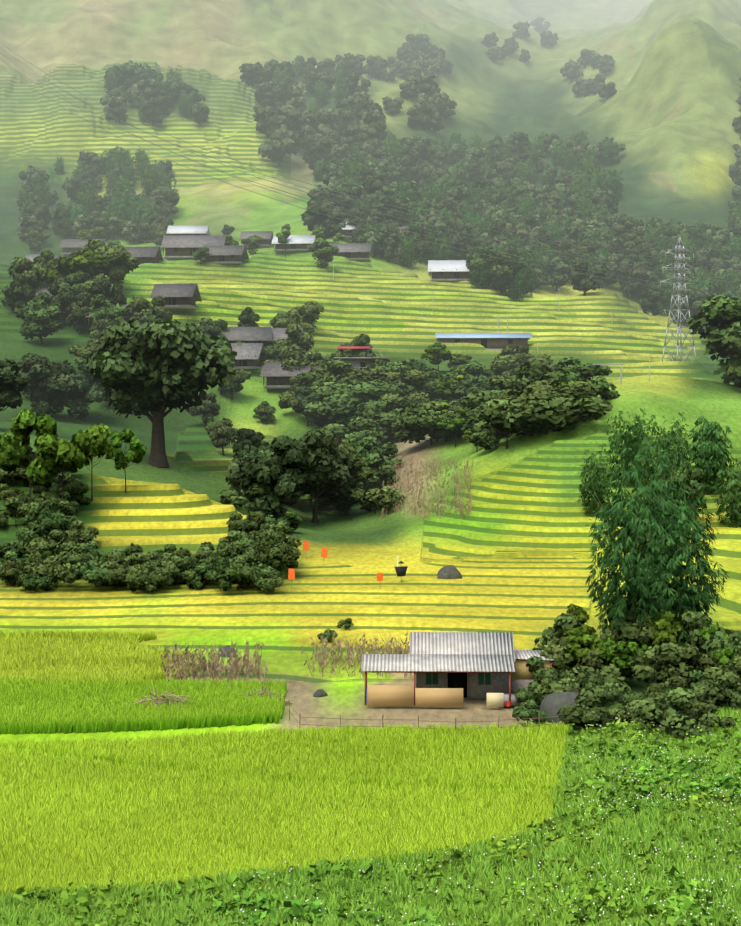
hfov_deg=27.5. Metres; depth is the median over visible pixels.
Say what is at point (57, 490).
bush
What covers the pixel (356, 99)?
tree
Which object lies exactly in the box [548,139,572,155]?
tree
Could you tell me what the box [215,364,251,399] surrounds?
tree
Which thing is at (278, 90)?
tree
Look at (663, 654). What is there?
bush
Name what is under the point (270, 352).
tree
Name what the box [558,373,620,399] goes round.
bush
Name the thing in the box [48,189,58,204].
tree
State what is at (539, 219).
tree
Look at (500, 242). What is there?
tree
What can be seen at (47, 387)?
dark tree
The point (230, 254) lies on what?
house
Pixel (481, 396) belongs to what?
bush
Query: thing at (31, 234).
tree light
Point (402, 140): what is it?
tree
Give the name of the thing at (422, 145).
tree
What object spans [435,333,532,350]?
blue shed
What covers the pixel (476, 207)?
tree
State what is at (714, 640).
bush
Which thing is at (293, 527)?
bush
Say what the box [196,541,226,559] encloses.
bush
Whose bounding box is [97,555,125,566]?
bush
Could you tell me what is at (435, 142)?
bamboo
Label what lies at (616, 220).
tree
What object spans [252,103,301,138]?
tree
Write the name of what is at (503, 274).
dark tree
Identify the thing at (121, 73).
tree
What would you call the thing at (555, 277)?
tree
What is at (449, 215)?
bamboo
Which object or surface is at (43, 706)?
rice blades
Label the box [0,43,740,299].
power lines
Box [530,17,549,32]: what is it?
tree
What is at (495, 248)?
bamboo
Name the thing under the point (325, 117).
tree
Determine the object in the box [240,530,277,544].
bush
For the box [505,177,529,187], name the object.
tree
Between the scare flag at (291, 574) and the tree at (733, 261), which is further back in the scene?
the tree at (733, 261)
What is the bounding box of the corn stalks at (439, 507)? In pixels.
[376,456,473,518]
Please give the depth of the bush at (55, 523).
130.04 m
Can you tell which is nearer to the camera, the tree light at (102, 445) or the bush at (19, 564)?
the bush at (19, 564)
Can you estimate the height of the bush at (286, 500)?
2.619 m
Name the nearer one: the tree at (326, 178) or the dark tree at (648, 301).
the dark tree at (648, 301)
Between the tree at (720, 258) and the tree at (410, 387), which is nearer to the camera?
the tree at (410, 387)
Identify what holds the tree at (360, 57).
on the terrain at (514, 548)
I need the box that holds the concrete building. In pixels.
[334,346,387,372]
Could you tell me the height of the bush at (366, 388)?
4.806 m
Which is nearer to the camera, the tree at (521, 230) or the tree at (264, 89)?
the tree at (521, 230)
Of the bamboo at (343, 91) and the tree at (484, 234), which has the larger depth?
the bamboo at (343, 91)
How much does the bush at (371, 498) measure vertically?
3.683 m
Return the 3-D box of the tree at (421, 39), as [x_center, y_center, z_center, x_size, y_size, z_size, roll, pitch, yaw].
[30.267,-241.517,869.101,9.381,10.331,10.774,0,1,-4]
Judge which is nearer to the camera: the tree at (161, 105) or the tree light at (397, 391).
the tree light at (397, 391)
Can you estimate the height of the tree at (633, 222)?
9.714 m
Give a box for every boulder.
[218,645,235,656]
[313,689,327,696]
[437,565,461,578]
[540,692,587,725]
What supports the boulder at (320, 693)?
on the terrain at (514, 548)
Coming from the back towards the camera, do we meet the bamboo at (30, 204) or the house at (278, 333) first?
the bamboo at (30, 204)
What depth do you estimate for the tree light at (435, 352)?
273.89 m
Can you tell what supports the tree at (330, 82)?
on the terrain at (514, 548)
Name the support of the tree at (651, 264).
on the terrain at (514, 548)
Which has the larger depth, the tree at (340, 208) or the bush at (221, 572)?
the tree at (340, 208)
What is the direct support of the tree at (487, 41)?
on the terrain at (514, 548)
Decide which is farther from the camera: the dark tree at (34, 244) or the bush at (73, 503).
the dark tree at (34, 244)
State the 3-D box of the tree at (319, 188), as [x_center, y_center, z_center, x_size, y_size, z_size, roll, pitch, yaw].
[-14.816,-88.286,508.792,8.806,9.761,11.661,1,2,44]
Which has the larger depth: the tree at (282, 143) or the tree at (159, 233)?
the tree at (282, 143)
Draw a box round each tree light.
[0,409,57,500]
[24,230,40,252]
[34,429,91,498]
[38,232,50,248]
[43,249,107,284]
[76,229,91,239]
[76,424,114,500]
[89,227,105,238]
[107,240,120,245]
[110,428,146,492]
[276,229,290,256]
[311,227,324,238]
[333,233,344,241]
[384,389,403,396]
[420,343,452,370]
[433,402,449,418]
[435,380,456,400]
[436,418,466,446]
[446,375,465,383]
[447,353,465,367]
[458,408,471,421]
[462,428,482,451]
[535,353,553,364]
[551,381,587,395]
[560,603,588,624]
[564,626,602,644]
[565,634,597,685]
[565,634,602,665]
[589,641,612,665]
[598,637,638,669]
[636,644,647,655]
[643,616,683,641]
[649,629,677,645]
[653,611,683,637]
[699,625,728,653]
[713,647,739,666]
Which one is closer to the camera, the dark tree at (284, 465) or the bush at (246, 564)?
the bush at (246, 564)
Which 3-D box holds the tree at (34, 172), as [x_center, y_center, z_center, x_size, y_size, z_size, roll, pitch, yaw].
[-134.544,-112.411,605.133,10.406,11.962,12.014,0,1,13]
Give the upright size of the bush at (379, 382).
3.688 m
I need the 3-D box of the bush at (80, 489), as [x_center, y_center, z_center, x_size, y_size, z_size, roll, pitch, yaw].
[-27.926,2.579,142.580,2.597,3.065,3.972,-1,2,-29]
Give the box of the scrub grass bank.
[0,791,740,925]
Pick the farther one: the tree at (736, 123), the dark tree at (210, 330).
the tree at (736, 123)
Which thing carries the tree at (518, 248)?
on the terrain at (514, 548)
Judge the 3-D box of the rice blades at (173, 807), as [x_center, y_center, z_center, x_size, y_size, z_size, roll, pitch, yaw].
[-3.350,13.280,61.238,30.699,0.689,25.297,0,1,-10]
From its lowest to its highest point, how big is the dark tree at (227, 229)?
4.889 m
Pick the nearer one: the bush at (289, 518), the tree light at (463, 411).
the bush at (289, 518)
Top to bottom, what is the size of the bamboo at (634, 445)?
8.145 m
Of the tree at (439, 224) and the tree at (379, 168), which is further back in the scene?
the tree at (379, 168)
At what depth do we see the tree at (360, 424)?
226.92 m
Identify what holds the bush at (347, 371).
on the terrain at (514, 548)
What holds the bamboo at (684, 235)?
on the terrain at (514, 548)
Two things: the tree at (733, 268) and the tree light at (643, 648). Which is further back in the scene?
the tree at (733, 268)
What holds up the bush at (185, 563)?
on the terrain at (514, 548)
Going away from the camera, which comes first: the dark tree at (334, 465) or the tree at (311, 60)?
the dark tree at (334, 465)
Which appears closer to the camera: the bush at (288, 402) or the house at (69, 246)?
the bush at (288, 402)
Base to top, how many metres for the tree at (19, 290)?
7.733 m
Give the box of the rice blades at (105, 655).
[0,628,206,682]
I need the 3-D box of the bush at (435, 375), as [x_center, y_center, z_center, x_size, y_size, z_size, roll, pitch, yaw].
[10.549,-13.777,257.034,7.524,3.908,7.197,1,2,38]
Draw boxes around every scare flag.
[288,568,294,589]
[303,541,308,549]
[321,548,327,562]
[377,573,382,588]
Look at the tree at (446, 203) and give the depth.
513.70 m
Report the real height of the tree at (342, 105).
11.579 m
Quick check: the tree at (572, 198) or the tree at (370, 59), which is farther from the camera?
the tree at (370, 59)
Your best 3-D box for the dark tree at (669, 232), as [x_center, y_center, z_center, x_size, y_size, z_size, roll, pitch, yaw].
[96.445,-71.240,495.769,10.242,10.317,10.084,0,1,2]
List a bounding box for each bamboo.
[17,185,32,207]
[19,198,37,215]
[49,201,71,237]
[53,156,65,174]
[67,207,90,238]
[68,204,87,238]
[71,168,82,184]
[73,160,89,181]
[74,183,99,213]
[101,65,120,94]
[101,203,124,239]
[102,146,121,170]
[102,169,118,192]
[114,84,128,106]
[117,148,136,173]
[120,60,132,78]
[120,158,138,186]
[125,195,152,222]
[133,148,147,172]
[136,153,151,181]
[138,95,157,122]
[139,168,156,195]
[142,158,160,186]
[143,65,162,88]
[150,162,163,184]
[158,169,176,189]
[166,66,181,84]
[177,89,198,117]
[181,96,194,117]
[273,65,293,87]
[290,58,303,86]
[306,101,320,123]
[312,158,325,181]
[313,80,330,105]
[330,65,344,88]
[333,79,352,101]
[337,158,358,181]
[343,157,366,185]
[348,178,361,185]
[362,223,379,242]
[363,155,377,164]
[381,138,395,155]
[387,131,400,146]
[388,140,403,157]
[394,181,419,201]
[397,231,424,268]
[408,199,427,222]
[411,219,428,226]
[422,223,441,263]
[427,136,442,163]
[432,234,454,259]
[435,207,452,217]
[438,174,454,190]
[446,216,456,233]
[447,132,467,157]
[449,141,461,164]
[451,159,469,179]
[460,198,474,222]
[465,131,483,149]
[467,252,488,288]
[479,155,492,175]
[480,215,496,235]
[488,243,505,251]
[499,215,509,236]
[503,266,528,301]
[507,247,538,295]
[517,194,535,210]
[525,250,545,288]
[533,132,546,155]
[540,168,554,184]
[541,219,563,242]
[550,138,567,165]
[555,236,578,247]
[572,131,588,146]
[576,449,618,513]
[582,147,599,165]
[582,253,595,274]
[584,430,729,660]
[586,232,601,241]
[588,167,603,188]
[593,206,611,215]
[597,226,611,239]
[598,136,620,164]
[598,408,654,484]
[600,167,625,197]
[630,412,692,492]
[636,253,646,261]
[644,222,664,243]
[650,285,665,314]
[655,256,673,279]
[661,262,685,302]
[662,277,683,313]
[668,233,694,251]
[673,275,696,288]
[678,231,697,248]
[678,240,696,253]
[687,415,737,494]
[688,267,716,284]
[689,219,709,247]
[689,277,718,295]
[702,237,724,257]
[711,461,740,527]
[726,206,740,227]
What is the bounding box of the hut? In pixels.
[361,632,554,706]
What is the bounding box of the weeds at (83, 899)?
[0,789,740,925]
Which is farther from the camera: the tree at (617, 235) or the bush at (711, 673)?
the tree at (617, 235)
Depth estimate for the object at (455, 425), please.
203.23 m
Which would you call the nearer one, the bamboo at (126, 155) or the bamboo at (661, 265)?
the bamboo at (661, 265)
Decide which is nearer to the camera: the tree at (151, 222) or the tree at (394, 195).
the tree at (394, 195)
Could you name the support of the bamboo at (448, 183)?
on the terrain at (514, 548)
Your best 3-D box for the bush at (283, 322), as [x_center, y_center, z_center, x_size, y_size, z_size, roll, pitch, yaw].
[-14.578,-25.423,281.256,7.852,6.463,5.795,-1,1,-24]
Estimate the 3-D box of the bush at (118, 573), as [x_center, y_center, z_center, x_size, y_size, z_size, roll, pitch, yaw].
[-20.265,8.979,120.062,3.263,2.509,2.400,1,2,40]
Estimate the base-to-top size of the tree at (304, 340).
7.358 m
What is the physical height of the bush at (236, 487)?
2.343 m
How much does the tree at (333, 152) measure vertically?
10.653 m
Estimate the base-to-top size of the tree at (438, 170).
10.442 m
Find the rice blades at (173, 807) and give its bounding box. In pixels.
[0,720,571,899]
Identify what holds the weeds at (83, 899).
on the terrain at (514, 548)
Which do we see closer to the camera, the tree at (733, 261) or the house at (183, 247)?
the house at (183, 247)
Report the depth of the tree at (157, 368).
180.00 m
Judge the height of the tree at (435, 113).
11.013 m
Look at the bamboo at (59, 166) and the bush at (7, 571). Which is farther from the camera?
the bamboo at (59, 166)
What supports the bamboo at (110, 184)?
on the terrain at (514, 548)
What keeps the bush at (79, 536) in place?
on the terrain at (514, 548)
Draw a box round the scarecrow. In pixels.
[394,561,407,576]
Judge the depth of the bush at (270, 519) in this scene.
140.32 m
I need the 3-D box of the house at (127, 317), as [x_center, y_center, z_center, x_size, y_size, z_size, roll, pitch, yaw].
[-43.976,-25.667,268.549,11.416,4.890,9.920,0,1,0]
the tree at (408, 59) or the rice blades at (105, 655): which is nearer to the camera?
the rice blades at (105, 655)
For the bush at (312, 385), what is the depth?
241.86 m
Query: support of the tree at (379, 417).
on the terrain at (514, 548)
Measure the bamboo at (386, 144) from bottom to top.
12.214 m
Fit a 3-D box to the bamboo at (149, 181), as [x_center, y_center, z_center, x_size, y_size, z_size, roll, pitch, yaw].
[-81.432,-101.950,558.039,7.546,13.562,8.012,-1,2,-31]
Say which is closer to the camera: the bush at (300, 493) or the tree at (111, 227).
the bush at (300, 493)
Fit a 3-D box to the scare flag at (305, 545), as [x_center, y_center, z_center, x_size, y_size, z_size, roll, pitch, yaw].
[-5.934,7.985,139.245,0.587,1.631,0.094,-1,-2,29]
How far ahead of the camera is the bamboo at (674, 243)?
484.09 m
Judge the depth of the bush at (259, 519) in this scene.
136.72 m
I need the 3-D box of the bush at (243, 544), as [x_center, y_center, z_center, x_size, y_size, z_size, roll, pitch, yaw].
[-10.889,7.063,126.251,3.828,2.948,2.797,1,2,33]
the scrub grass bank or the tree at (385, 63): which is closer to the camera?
the scrub grass bank
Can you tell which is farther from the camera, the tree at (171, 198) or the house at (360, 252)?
the tree at (171, 198)
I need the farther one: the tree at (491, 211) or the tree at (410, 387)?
the tree at (491, 211)
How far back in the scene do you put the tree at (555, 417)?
175.37 m
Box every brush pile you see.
[123,686,196,708]
[237,685,292,704]
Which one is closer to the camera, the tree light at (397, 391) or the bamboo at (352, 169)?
the tree light at (397, 391)
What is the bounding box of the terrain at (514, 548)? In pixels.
[0,0,740,835]
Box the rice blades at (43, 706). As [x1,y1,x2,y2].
[0,676,287,734]
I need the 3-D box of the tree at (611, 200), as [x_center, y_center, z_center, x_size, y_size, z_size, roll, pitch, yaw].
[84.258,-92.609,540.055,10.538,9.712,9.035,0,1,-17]
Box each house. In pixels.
[26,254,60,261]
[31,282,51,299]
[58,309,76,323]
[59,239,105,254]
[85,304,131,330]
[124,246,163,264]
[125,228,153,241]
[150,284,201,309]
[161,235,226,260]
[166,226,209,235]
[203,245,248,263]
[220,327,272,346]
[230,343,264,368]
[239,231,272,246]
[260,361,326,388]
[267,328,302,351]
[271,235,315,251]
[330,221,355,239]
[330,243,373,261]
[428,260,472,281]
[538,276,548,287]
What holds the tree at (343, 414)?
on the terrain at (514, 548)
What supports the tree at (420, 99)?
on the terrain at (514, 548)
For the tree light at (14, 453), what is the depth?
137.01 m
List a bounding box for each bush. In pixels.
[0,468,27,486]
[0,484,24,501]
[0,497,30,528]
[0,541,25,556]
[0,551,19,581]
[0,560,17,585]
[12,559,37,578]
[13,491,53,507]
[14,465,25,478]
[16,521,48,546]
[16,573,57,591]
[17,522,47,538]
[23,540,54,557]
[24,497,59,523]
[24,551,57,569]
[27,493,43,505]
[29,530,63,554]
[31,563,76,588]
[32,485,60,499]
[33,467,73,490]
[33,507,77,535]
[36,476,59,491]
[49,487,75,495]
[49,541,79,567]
[54,491,79,512]
[54,500,75,522]
[57,525,93,547]
[58,479,80,488]
[58,543,97,567]
[61,475,89,498]
[68,493,90,505]
[71,520,98,538]
[72,561,112,586]
[85,552,125,569]
[86,540,107,557]
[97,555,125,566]
[101,561,129,589]
[101,568,137,587]
[108,543,142,558]
[120,556,133,568]
[123,552,164,584]
[125,569,173,592]
[130,560,178,579]
[137,569,165,592]
[145,552,159,559]
[149,544,176,559]
[158,547,190,561]
[161,555,195,587]
[171,555,182,579]
[186,556,212,576]
[187,564,218,588]
[189,564,208,589]
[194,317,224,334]
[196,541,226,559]
[205,418,237,437]
[205,545,233,563]
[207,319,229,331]
[208,557,249,590]
[216,542,239,557]
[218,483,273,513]
[218,536,231,543]
[224,559,257,570]
[226,512,268,533]
[226,530,257,552]
[229,481,240,494]
[229,512,258,532]
[229,556,254,589]
[236,545,275,565]
[238,543,271,565]
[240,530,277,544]
[241,547,256,554]
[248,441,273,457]
[249,569,272,592]
[251,547,282,568]
[252,540,282,569]
[252,566,279,578]
[254,574,283,591]
[256,511,275,526]
[257,521,301,548]
[258,523,272,530]
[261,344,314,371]
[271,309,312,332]
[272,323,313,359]
[277,510,302,533]
[277,543,299,570]
[278,390,323,415]
[280,496,299,505]
[290,525,298,530]
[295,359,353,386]
[296,491,304,496]
[304,399,368,426]
[306,378,351,401]
[307,495,351,512]
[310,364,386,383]
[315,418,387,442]
[316,378,382,402]
[317,628,337,641]
[319,428,341,447]
[320,390,389,413]
[326,350,375,360]
[330,396,389,410]
[335,367,360,385]
[336,618,353,629]
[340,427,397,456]
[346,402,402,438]
[347,383,402,398]
[347,486,405,513]
[360,358,388,372]
[361,380,403,396]
[362,465,399,488]
[372,359,423,376]
[373,369,430,384]
[377,420,397,441]
[380,392,429,411]
[380,457,403,469]
[388,358,439,374]
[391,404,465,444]
[395,399,459,408]
[397,378,432,393]
[398,401,461,442]
[418,380,446,398]
[426,370,448,387]
[440,362,490,390]
[447,396,468,410]
[449,400,478,411]
[461,390,498,409]
[461,414,512,438]
[466,398,493,430]
[468,367,493,376]
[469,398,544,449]
[474,398,503,436]
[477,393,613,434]
[486,367,521,390]
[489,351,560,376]
[489,390,501,394]
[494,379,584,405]
[500,365,520,375]
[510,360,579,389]
[512,700,549,726]
[514,681,545,708]
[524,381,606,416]
[526,656,566,681]
[529,668,562,703]
[532,613,597,649]
[533,669,581,700]
[540,632,607,674]
[553,685,581,696]
[557,691,616,729]
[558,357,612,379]
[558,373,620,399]
[565,664,624,692]
[581,674,630,707]
[599,606,657,646]
[609,700,649,725]
[620,641,693,687]
[627,688,663,705]
[628,687,701,740]
[644,683,670,694]
[647,676,688,699]
[655,700,697,728]
[656,644,716,687]
[676,610,740,653]
[681,699,735,733]
[689,670,706,700]
[693,671,740,709]
[701,631,740,666]
[703,655,740,703]
[714,675,740,706]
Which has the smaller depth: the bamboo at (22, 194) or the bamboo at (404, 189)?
the bamboo at (404, 189)
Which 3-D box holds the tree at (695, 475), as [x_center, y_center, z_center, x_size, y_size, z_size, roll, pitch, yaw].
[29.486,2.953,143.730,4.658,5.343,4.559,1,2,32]
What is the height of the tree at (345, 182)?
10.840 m
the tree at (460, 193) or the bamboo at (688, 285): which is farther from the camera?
the tree at (460, 193)
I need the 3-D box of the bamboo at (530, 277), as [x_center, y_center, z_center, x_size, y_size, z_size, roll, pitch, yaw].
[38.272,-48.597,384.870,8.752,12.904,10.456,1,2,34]
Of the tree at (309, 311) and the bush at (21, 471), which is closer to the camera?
the bush at (21, 471)
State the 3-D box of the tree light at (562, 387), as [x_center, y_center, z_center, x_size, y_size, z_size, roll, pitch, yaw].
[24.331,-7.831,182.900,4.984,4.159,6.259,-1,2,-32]
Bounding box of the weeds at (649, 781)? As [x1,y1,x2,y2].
[527,703,740,839]
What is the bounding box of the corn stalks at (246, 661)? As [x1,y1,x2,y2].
[161,637,268,681]
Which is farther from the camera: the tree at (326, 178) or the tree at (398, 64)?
the tree at (398, 64)
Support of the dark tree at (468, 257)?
on the terrain at (514, 548)
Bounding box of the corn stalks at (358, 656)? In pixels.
[300,630,414,677]
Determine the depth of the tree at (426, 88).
715.00 m
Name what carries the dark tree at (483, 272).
on the terrain at (514, 548)
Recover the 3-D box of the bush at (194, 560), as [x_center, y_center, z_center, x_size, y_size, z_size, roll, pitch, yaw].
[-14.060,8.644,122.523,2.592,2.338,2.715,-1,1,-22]
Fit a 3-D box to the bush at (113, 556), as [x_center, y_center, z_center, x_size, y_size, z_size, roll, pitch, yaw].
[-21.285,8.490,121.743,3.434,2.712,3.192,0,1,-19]
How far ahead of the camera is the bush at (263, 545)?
124.93 m
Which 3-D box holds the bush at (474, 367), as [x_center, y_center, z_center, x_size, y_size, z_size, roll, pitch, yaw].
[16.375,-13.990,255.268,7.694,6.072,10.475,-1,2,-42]
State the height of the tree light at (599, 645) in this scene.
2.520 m
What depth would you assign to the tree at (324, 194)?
483.87 m
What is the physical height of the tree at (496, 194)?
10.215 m
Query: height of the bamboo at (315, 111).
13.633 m
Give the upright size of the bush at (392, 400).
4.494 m
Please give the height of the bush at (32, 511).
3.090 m
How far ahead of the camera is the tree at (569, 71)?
865.71 m
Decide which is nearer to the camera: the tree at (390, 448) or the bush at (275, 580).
the bush at (275, 580)
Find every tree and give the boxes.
[0,358,27,410]
[1,275,34,316]
[7,256,51,288]
[14,292,61,343]
[17,182,40,204]
[17,192,38,213]
[17,215,44,241]
[18,352,76,415]
[19,165,49,191]
[21,390,36,403]
[22,204,52,228]
[28,238,41,253]
[32,250,58,281]
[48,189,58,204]
[48,275,90,325]
[49,290,68,329]
[50,361,76,376]
[52,207,73,237]
[56,359,109,420]
[62,177,88,200]
[65,301,92,333]
[66,203,82,209]
[67,337,101,363]
[70,211,100,236]
[72,214,106,238]
[72,270,113,310]
[77,151,100,173]
[82,168,102,188]
[82,239,139,289]
[84,319,237,466]
[87,279,126,311]
[88,294,126,322]
[88,318,112,340]
[95,190,117,212]
[98,156,107,174]
[100,87,127,108]
[100,211,119,238]
[103,97,127,122]
[105,65,131,88]
[105,162,125,177]
[109,317,133,336]
[118,220,135,241]
[122,221,149,243]
[124,63,151,84]
[124,296,165,321]
[126,84,148,100]
[126,193,155,205]
[127,202,163,224]
[128,85,152,109]
[131,201,167,222]
[135,79,157,99]
[138,68,163,87]
[139,315,161,331]
[141,97,163,125]
[146,212,158,237]
[149,186,172,201]
[149,296,172,321]
[150,215,176,238]
[151,224,169,245]
[152,160,171,176]
[153,189,179,213]
[156,96,170,114]
[161,76,186,97]
[161,161,173,176]
[162,187,178,205]
[180,85,205,102]
[185,392,220,424]
[190,104,209,124]
[192,247,209,263]
[201,325,228,342]
[211,421,236,455]
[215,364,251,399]
[221,224,234,234]
[224,235,238,244]
[225,457,244,485]
[228,448,266,465]
[229,428,265,448]
[232,443,248,458]
[234,435,323,520]
[237,307,259,326]
[239,62,264,84]
[240,62,265,85]
[241,235,263,254]
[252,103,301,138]
[253,82,269,102]
[253,401,276,424]
[258,90,274,106]
[258,124,300,166]
[260,345,280,364]
[261,80,288,108]
[262,59,282,81]
[270,313,292,327]
[271,71,291,85]
[275,100,288,115]
[281,61,294,84]
[281,224,290,230]
[285,86,305,102]
[287,96,308,114]
[288,115,306,150]
[289,376,306,391]
[292,385,320,426]
[294,300,323,331]
[295,430,355,522]
[296,55,316,79]
[299,60,314,73]
[299,124,332,151]
[301,109,336,134]
[301,200,346,239]
[301,350,330,366]
[302,137,331,170]
[306,71,330,91]
[307,189,322,202]
[307,238,338,267]
[310,70,335,92]
[310,185,326,197]
[315,58,336,77]
[317,443,372,515]
[318,415,340,426]
[319,187,351,200]
[320,156,348,172]
[320,170,346,184]
[322,163,344,185]
[322,195,350,220]
[324,195,347,212]
[326,108,352,135]
[327,206,345,218]
[327,402,378,426]
[328,176,336,186]
[329,146,350,159]
[330,54,355,77]
[332,143,353,158]
[333,179,353,187]
[335,98,354,120]
[335,184,364,204]
[337,192,354,209]
[338,218,348,234]
[338,334,372,356]
[342,124,376,149]
[343,151,371,166]
[344,52,365,65]
[344,73,370,94]
[346,215,367,242]
[347,91,372,116]
[348,175,382,195]
[349,190,396,218]
[351,58,368,75]
[351,145,382,160]
[353,100,386,125]
[353,439,384,488]
[357,194,366,204]
[357,230,381,256]
[359,109,387,140]
[360,165,384,185]
[362,138,383,151]
[365,55,382,77]
[365,55,387,68]
[365,162,389,186]
[365,186,392,195]
[366,208,400,228]
[371,64,386,79]
[373,232,398,258]
[374,226,401,247]
[375,156,399,168]
[375,238,401,261]
[379,224,398,239]
[382,68,396,81]
[382,96,403,114]
[386,191,415,216]
[387,56,398,68]
[387,163,404,187]
[390,180,420,202]
[393,60,407,73]
[393,198,416,223]
[394,380,427,398]
[394,399,419,407]
[396,50,404,60]
[396,202,408,225]
[396,378,414,394]
[397,42,422,56]
[397,155,411,172]
[398,144,419,166]
[398,221,442,262]
[399,64,421,80]
[399,80,416,99]
[399,137,409,145]
[401,53,417,66]
[402,136,430,162]
[403,43,420,59]
[405,34,417,45]
[406,102,437,129]
[407,75,431,93]
[408,59,429,76]
[410,213,426,224]
[414,215,446,232]
[415,34,429,49]
[416,83,436,100]
[417,93,431,104]
[417,102,435,129]
[419,41,437,59]
[419,72,440,92]
[419,165,442,183]
[419,197,436,215]
[421,106,440,130]
[423,64,439,79]
[424,49,453,66]
[427,92,452,116]
[428,59,441,73]
[428,91,449,106]
[428,145,443,161]
[428,210,454,218]
[428,413,462,441]
[430,218,454,237]
[432,122,444,132]
[432,197,457,212]
[437,167,456,177]
[438,48,445,58]
[440,176,466,192]
[441,59,451,75]
[441,99,456,118]
[441,380,486,401]
[442,143,462,164]
[443,233,470,259]
[446,184,468,196]
[448,229,478,259]
[449,187,474,204]
[449,358,487,376]
[450,218,474,233]
[450,354,471,362]
[454,221,480,235]
[457,201,464,217]
[464,245,499,283]
[465,148,489,165]
[465,156,484,175]
[466,147,482,159]
[470,203,492,220]
[470,255,499,288]
[474,178,505,189]
[475,237,501,246]
[476,190,500,202]
[478,199,489,210]
[478,232,507,241]
[480,210,513,222]
[481,32,498,47]
[483,203,503,212]
[484,169,499,185]
[484,250,526,292]
[485,47,503,62]
[487,136,510,153]
[487,140,509,153]
[487,162,504,172]
[488,195,508,205]
[488,216,513,235]
[488,368,527,393]
[490,162,519,180]
[490,241,508,249]
[491,210,521,221]
[493,345,528,359]
[495,243,528,256]
[497,46,507,58]
[499,192,517,211]
[501,39,517,55]
[501,158,516,169]
[502,222,527,245]
[505,132,531,152]
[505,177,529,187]
[508,36,518,47]
[511,150,549,173]
[512,21,529,38]
[513,185,543,197]
[513,214,535,229]
[517,263,542,291]
[518,49,530,62]
[518,194,544,207]
[522,214,548,226]
[523,235,545,253]
[529,226,547,244]
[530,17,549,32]
[531,193,560,209]
[533,239,576,258]
[534,207,561,225]
[537,183,565,196]
[539,31,554,48]
[539,226,552,239]
[539,256,568,290]
[541,133,560,152]
[543,204,561,215]
[544,223,559,237]
[544,391,582,425]
[546,166,564,184]
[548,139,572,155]
[552,33,558,43]
[554,222,584,240]
[559,175,583,187]
[560,62,583,80]
[561,207,581,217]
[562,187,575,197]
[562,248,584,280]
[562,258,572,284]
[564,59,581,70]
[566,195,578,213]
[566,215,578,222]
[567,257,607,295]
[568,218,599,230]
[570,144,599,166]
[572,77,586,96]
[574,189,599,208]
[576,239,602,255]
[577,49,596,67]
[577,376,608,389]
[579,78,598,96]
[579,140,589,153]
[580,228,609,240]
[581,245,596,257]
[585,211,607,223]
[586,187,600,202]
[587,73,605,93]
[589,201,618,216]
[590,54,603,68]
[590,254,619,288]
[594,224,614,236]
[594,238,624,253]
[596,58,613,74]
[596,82,616,99]
[596,140,625,163]
[598,190,618,213]
[599,215,614,226]
[601,238,615,253]
[603,54,614,66]
[604,214,632,228]
[611,222,628,238]
[612,213,626,226]
[615,216,645,237]
[618,260,653,299]
[619,232,644,254]
[620,219,640,237]
[637,286,667,315]
[638,268,676,296]
[642,246,674,266]
[645,217,662,232]
[647,259,664,280]
[652,229,677,243]
[658,234,681,242]
[659,466,706,513]
[666,239,677,252]
[668,289,703,325]
[674,247,699,275]
[675,221,700,239]
[681,267,697,281]
[686,294,740,387]
[688,286,715,314]
[693,228,705,245]
[695,250,712,270]
[698,223,720,246]
[701,244,720,257]
[704,227,731,252]
[707,279,725,295]
[709,256,731,273]
[709,291,736,308]
[714,269,740,291]
[716,256,728,268]
[721,329,740,387]
[724,250,729,259]
[726,263,740,273]
[727,164,740,185]
[727,185,740,204]
[727,200,740,214]
[727,257,739,266]
[728,218,740,231]
[732,115,740,132]
[732,144,740,151]
[732,220,740,235]
[734,149,740,157]
[735,157,740,164]
[736,284,740,296]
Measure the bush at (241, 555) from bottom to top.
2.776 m
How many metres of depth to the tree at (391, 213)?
470.75 m
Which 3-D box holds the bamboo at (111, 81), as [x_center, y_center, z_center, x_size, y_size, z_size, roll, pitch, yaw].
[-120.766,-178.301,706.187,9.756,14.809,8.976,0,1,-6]
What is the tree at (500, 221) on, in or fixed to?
on the terrain at (514, 548)
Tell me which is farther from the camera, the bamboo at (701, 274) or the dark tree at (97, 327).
the bamboo at (701, 274)
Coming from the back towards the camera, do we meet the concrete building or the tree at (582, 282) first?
the tree at (582, 282)
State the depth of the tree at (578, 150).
644.43 m
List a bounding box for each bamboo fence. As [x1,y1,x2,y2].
[262,682,299,729]
[301,713,561,729]
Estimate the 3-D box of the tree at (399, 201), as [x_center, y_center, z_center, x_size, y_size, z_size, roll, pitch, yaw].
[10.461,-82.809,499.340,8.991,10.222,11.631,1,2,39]
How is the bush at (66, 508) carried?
on the terrain at (514, 548)
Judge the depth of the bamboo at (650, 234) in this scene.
496.36 m
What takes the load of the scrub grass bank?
on the terrain at (514, 548)
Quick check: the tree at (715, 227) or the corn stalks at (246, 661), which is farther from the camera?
the tree at (715, 227)
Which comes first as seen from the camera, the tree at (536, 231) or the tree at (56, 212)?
the tree at (536, 231)
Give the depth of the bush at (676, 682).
76.51 m
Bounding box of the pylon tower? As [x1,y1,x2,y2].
[660,237,698,361]

